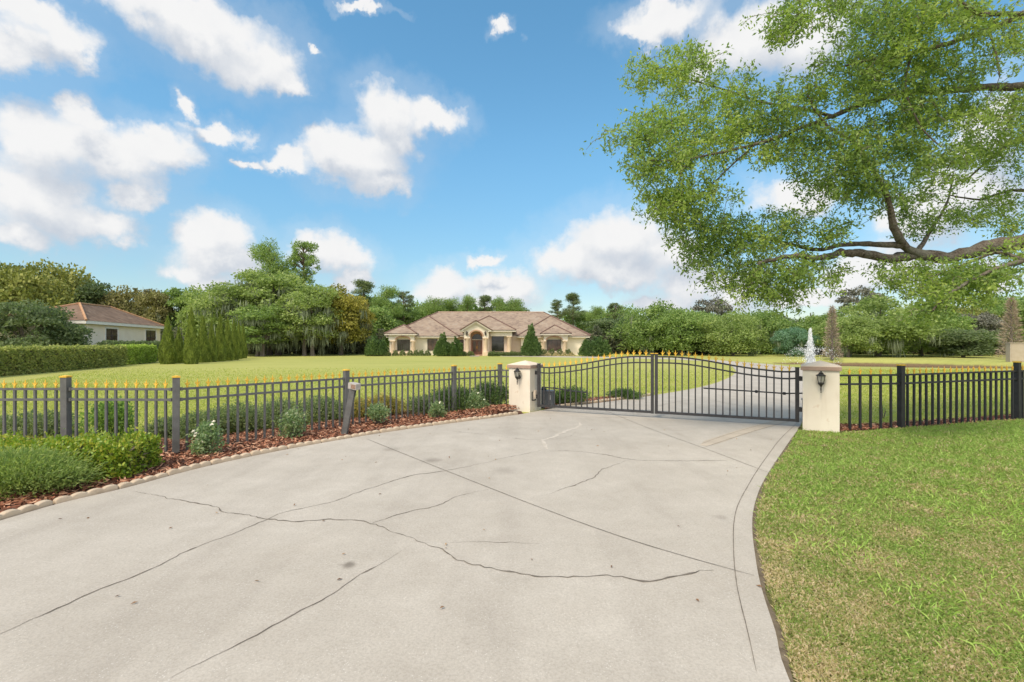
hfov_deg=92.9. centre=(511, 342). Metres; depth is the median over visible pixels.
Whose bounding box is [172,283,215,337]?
broadleaf tree
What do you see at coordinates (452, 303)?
pine tree
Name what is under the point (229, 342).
arborvitae
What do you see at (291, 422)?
rose bush
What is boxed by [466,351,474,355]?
clipped shrub
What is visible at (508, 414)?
edging block
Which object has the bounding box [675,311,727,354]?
oak tree
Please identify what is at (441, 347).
juniper
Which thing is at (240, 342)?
arborvitae
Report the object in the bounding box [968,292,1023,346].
oak tree
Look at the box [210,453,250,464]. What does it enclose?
edging block
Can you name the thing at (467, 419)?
edging block
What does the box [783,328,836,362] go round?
fountain
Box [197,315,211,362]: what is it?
arborvitae
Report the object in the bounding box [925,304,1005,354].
oak tree
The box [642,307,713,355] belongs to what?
oak tree
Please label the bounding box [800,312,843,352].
broadleaf tree
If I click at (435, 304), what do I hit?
tree
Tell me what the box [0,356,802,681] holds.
driveway
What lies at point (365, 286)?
pine tree
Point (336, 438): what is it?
edging block
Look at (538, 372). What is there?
gate leaf
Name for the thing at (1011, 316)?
bald cypress
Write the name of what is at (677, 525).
fallen leaves
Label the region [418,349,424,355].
clipped shrub
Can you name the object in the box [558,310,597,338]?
broadleaf tree
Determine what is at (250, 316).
oak tree
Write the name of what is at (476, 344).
door
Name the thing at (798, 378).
gate leaf
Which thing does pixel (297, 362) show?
ground
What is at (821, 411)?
gate pillar
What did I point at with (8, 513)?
edging block
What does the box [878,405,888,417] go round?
wiry plant
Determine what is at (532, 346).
juniper
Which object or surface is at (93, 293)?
broadleaf tree
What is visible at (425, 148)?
sky
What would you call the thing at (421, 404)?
shrub
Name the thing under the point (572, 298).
pine tree
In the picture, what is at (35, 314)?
dense tree
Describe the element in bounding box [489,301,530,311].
broadleaf tree
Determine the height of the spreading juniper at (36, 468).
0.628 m
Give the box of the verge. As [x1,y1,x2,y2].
[756,424,1023,681]
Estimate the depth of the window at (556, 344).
66.32 m
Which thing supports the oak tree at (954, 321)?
on the ground at (297, 362)
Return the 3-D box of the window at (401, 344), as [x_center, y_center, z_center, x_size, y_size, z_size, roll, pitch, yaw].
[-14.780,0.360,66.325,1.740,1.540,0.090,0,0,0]
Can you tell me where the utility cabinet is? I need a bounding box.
[1005,343,1023,361]
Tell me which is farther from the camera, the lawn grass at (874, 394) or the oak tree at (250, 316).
the oak tree at (250, 316)
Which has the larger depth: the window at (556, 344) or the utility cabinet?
the window at (556, 344)
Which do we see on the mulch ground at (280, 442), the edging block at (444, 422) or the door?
the edging block at (444, 422)
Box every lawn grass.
[840,369,1010,423]
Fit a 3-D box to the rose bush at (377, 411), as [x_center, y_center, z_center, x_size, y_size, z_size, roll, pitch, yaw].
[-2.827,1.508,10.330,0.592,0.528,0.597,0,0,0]
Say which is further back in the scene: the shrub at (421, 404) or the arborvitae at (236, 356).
the arborvitae at (236, 356)
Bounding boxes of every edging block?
[0,500,52,519]
[53,484,117,503]
[118,473,167,488]
[166,461,210,475]
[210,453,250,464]
[250,445,286,455]
[287,440,320,448]
[321,435,351,442]
[351,430,379,437]
[379,425,406,432]
[407,423,431,428]
[432,419,455,425]
[456,416,477,421]
[478,414,498,419]
[498,411,517,416]
[595,399,607,402]
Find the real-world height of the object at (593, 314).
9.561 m
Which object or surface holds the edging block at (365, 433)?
on the mulch ground at (280, 442)
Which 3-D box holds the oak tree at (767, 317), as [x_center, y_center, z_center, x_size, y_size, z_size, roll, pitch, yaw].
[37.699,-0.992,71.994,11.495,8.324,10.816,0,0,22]
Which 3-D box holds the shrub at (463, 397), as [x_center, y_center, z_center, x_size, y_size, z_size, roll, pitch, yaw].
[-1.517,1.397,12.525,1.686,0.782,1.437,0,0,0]
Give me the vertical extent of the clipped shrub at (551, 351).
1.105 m
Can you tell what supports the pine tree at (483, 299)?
on the ground at (297, 362)
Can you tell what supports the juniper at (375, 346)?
on the ground at (297, 362)
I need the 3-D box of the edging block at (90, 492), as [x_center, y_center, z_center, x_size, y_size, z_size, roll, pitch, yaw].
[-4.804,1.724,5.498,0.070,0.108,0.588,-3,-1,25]
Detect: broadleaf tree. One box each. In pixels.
[0,262,29,288]
[0,263,79,313]
[2,257,107,302]
[65,279,120,304]
[94,285,150,315]
[134,288,180,336]
[150,287,192,332]
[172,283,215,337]
[353,302,373,337]
[359,294,374,305]
[369,305,397,346]
[371,301,411,328]
[399,305,428,325]
[406,300,431,315]
[423,305,455,311]
[464,304,491,311]
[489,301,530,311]
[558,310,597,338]
[579,317,627,341]
[591,305,633,336]
[777,317,802,324]
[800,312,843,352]
[922,327,1000,357]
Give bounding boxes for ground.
[0,349,1023,439]
[0,406,523,510]
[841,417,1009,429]
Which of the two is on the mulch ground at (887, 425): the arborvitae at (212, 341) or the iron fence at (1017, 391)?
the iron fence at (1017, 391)
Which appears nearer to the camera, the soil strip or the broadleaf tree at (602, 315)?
the soil strip
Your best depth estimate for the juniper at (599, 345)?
61.02 m
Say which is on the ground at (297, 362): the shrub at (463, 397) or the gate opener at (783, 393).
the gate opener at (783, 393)
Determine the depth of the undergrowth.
73.87 m
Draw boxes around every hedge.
[0,344,128,375]
[0,427,165,482]
[96,340,183,359]
[112,343,157,364]
[365,351,391,355]
[487,351,521,355]
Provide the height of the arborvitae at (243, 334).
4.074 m
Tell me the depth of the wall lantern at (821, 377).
9.43 m
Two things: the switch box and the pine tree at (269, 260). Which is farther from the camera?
the pine tree at (269, 260)
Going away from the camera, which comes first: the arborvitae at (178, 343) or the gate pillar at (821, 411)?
the gate pillar at (821, 411)
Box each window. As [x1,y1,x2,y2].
[104,327,118,340]
[145,329,156,340]
[397,340,409,350]
[427,339,436,350]
[492,336,503,350]
[547,340,560,350]
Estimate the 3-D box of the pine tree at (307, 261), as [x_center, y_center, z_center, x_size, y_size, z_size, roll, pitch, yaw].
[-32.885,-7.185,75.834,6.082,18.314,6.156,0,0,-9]
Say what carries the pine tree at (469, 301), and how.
on the ground at (297, 362)
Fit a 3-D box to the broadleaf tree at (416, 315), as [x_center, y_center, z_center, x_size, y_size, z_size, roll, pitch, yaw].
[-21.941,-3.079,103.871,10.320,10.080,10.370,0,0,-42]
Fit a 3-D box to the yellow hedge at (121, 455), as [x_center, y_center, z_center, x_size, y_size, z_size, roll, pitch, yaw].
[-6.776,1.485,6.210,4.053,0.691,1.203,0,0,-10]
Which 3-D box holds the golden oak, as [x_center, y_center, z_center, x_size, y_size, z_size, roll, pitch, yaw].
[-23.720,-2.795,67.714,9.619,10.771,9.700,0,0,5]
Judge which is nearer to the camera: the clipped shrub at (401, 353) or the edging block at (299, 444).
the edging block at (299, 444)
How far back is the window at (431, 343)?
67.07 m
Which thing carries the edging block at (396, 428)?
on the mulch ground at (280, 442)
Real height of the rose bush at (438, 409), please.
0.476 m
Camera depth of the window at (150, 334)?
53.83 m
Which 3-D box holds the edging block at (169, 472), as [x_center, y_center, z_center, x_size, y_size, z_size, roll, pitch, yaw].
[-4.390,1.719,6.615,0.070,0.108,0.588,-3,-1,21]
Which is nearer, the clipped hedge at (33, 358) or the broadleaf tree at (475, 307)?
the clipped hedge at (33, 358)
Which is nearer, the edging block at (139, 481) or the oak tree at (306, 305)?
the edging block at (139, 481)
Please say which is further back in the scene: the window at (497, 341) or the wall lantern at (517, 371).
the window at (497, 341)
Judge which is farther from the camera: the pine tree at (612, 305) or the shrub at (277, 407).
the pine tree at (612, 305)
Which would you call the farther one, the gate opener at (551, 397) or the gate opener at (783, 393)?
the gate opener at (551, 397)
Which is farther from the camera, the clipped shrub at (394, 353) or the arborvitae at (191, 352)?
the clipped shrub at (394, 353)
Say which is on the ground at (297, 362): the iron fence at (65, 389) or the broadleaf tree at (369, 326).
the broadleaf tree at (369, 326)
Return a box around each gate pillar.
[507,360,542,411]
[801,360,841,432]
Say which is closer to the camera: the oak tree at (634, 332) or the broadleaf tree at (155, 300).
the oak tree at (634, 332)
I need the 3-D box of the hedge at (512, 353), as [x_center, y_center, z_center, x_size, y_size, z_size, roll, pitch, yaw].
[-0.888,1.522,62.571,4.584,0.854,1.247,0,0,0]
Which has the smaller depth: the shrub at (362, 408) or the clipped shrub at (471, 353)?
the shrub at (362, 408)
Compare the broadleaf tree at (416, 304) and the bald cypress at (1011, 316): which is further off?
the broadleaf tree at (416, 304)
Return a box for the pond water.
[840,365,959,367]
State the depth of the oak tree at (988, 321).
62.43 m
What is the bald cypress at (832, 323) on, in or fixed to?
on the ground at (297, 362)
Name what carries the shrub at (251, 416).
on the mulch ground at (280, 442)
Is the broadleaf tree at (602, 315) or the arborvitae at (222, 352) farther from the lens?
the broadleaf tree at (602, 315)
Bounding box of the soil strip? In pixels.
[752,440,792,681]
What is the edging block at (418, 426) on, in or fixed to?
on the mulch ground at (280, 442)
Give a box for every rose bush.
[185,416,228,454]
[273,404,310,438]
[364,401,390,424]
[427,400,446,418]
[466,389,489,411]
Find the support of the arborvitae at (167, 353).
on the ground at (297, 362)
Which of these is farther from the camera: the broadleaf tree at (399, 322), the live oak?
the broadleaf tree at (399, 322)
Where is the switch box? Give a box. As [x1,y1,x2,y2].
[532,390,536,400]
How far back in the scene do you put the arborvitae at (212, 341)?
44.17 m
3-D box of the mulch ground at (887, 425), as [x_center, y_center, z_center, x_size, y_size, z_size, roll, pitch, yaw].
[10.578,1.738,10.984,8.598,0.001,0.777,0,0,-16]
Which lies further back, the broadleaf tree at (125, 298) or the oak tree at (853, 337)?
the broadleaf tree at (125, 298)
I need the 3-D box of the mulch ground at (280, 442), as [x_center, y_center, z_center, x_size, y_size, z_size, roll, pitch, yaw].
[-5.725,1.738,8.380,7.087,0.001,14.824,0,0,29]
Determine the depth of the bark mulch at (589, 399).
14.83 m
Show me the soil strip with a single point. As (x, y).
(783, 653)
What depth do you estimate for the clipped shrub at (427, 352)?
64.00 m
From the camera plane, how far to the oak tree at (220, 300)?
62.69 m
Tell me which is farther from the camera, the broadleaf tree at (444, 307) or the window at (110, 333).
the broadleaf tree at (444, 307)
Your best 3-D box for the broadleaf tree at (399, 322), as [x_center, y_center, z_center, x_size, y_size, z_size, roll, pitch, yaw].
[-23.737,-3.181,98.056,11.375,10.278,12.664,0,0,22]
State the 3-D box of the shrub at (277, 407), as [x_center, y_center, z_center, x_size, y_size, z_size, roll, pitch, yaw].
[-4.886,1.446,10.225,1.497,0.683,1.198,0,0,-32]
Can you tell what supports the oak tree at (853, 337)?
on the ground at (297, 362)
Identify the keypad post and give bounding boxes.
[341,382,360,433]
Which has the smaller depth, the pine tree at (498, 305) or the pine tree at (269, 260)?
the pine tree at (269, 260)
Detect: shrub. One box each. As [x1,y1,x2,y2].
[0,408,42,435]
[12,409,89,436]
[72,394,140,435]
[138,415,193,436]
[153,407,245,440]
[211,397,278,432]
[254,395,317,425]
[291,395,354,421]
[342,396,377,418]
[367,392,410,415]
[392,350,398,355]
[399,349,405,355]
[404,393,445,414]
[406,350,412,355]
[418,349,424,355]
[424,350,431,355]
[430,381,481,412]
[465,380,508,408]
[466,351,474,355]
[548,348,554,355]
[552,385,590,404]
[601,387,644,399]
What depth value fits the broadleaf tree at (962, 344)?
55.59 m
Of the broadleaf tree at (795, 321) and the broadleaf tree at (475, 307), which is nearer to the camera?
the broadleaf tree at (795, 321)
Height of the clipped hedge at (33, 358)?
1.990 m
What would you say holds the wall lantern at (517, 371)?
attached to the gate pillar at (520, 395)
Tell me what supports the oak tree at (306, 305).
on the ground at (297, 362)
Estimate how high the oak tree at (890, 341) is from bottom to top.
9.638 m
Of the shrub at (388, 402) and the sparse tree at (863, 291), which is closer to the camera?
the shrub at (388, 402)
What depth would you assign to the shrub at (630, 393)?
14.96 m
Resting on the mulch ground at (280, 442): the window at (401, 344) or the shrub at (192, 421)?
the shrub at (192, 421)
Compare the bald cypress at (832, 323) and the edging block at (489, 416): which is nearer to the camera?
the edging block at (489, 416)
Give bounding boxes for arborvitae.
[158,315,177,363]
[174,327,183,362]
[183,306,200,363]
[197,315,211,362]
[208,319,217,361]
[216,314,227,360]
[225,316,233,360]
[231,319,239,359]
[237,321,243,358]
[241,323,247,357]
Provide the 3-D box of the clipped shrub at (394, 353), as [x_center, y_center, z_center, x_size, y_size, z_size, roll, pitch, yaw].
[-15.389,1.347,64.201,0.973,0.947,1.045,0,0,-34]
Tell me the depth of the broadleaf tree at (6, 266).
89.69 m
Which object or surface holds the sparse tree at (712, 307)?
on the ground at (297, 362)
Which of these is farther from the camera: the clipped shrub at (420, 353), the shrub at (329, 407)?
the clipped shrub at (420, 353)
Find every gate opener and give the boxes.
[541,386,585,407]
[703,387,802,418]
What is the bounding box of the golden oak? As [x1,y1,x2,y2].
[310,283,376,355]
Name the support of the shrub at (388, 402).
on the mulch ground at (280, 442)
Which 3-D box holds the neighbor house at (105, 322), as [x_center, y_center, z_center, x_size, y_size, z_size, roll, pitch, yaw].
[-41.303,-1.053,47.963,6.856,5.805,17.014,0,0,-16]
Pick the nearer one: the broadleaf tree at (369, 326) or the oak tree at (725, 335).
the oak tree at (725, 335)
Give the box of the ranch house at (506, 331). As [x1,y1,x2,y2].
[384,312,590,355]
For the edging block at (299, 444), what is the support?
on the mulch ground at (280, 442)
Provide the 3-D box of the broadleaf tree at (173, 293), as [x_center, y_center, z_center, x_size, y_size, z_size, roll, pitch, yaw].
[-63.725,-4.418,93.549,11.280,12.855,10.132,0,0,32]
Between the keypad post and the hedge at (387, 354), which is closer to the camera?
the keypad post
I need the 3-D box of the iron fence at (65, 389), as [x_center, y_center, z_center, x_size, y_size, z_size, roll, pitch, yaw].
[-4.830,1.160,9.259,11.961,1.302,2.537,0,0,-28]
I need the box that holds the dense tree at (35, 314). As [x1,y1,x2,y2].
[0,298,95,346]
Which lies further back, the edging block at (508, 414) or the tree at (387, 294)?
the tree at (387, 294)
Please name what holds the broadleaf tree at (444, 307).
on the ground at (297, 362)
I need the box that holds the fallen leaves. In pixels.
[58,418,1022,607]
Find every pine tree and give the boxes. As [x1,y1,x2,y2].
[244,237,292,298]
[283,239,320,342]
[350,279,377,309]
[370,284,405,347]
[394,290,415,322]
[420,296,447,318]
[441,296,461,311]
[456,294,478,311]
[477,295,494,311]
[489,295,509,311]
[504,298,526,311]
[548,299,570,322]
[562,292,586,325]
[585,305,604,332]
[605,302,626,319]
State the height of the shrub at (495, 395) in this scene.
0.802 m
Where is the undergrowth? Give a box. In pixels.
[153,312,1005,354]
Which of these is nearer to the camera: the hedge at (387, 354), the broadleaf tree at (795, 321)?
the hedge at (387, 354)
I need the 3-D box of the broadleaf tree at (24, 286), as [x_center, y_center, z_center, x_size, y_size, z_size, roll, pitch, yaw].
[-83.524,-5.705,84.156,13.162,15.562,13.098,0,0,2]
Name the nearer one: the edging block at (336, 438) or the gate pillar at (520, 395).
the edging block at (336, 438)
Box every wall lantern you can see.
[514,368,520,384]
[816,371,825,392]
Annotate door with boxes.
[472,340,481,353]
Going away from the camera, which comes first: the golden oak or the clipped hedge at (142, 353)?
the clipped hedge at (142, 353)
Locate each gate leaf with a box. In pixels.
[535,351,653,413]
[654,350,802,421]
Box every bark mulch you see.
[545,396,620,408]
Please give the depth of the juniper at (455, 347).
62.16 m
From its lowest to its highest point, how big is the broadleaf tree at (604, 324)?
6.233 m
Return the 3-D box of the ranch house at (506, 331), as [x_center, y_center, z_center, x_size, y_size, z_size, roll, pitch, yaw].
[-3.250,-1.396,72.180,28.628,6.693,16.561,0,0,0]
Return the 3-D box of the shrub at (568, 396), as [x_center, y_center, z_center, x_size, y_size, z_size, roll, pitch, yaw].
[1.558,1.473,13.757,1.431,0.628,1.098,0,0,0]
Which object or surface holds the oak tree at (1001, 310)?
on the ground at (297, 362)
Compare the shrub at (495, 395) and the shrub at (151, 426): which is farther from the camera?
the shrub at (495, 395)
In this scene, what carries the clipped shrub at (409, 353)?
on the ground at (297, 362)
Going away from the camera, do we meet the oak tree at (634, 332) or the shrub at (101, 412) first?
the shrub at (101, 412)
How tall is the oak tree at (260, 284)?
12.562 m
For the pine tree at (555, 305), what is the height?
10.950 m
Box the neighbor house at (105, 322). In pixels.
[0,302,163,359]
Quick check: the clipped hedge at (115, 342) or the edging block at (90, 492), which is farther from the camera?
the clipped hedge at (115, 342)
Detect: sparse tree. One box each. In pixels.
[690,297,732,315]
[835,285,890,316]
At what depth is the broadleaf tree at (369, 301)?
99.20 m
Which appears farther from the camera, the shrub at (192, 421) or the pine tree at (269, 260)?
the pine tree at (269, 260)
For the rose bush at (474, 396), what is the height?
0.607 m
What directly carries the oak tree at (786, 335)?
on the ground at (297, 362)
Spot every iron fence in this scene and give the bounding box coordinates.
[0,363,508,452]
[840,361,1023,429]
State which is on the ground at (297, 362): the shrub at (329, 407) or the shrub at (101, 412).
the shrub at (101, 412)
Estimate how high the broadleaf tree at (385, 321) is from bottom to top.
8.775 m
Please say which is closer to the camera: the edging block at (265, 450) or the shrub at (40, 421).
the edging block at (265, 450)
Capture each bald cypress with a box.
[821,306,841,359]
[994,296,1023,357]
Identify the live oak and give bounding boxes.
[579,0,1023,326]
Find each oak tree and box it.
[187,280,268,339]
[223,304,293,355]
[229,267,321,354]
[263,283,345,355]
[605,297,701,354]
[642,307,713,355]
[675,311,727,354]
[696,309,769,355]
[731,309,812,354]
[770,326,821,356]
[808,315,885,356]
[822,292,947,357]
[889,306,976,355]
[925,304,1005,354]
[957,311,1014,355]
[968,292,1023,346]
[988,296,1023,354]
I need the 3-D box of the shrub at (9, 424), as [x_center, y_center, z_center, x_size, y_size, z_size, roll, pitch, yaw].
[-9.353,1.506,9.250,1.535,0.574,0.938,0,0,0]
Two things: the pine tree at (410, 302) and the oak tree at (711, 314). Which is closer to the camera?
the oak tree at (711, 314)
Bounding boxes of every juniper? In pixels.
[0,441,117,500]
[364,335,387,355]
[432,332,449,355]
[447,336,463,355]
[520,323,542,355]
[577,336,611,355]
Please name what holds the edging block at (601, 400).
on the mulch ground
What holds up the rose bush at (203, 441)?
on the mulch ground at (280, 442)
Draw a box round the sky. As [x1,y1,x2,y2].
[0,0,1023,324]
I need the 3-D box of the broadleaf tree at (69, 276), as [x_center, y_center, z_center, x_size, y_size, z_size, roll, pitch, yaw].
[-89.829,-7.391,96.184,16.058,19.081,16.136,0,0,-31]
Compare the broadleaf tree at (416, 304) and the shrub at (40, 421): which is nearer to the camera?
the shrub at (40, 421)

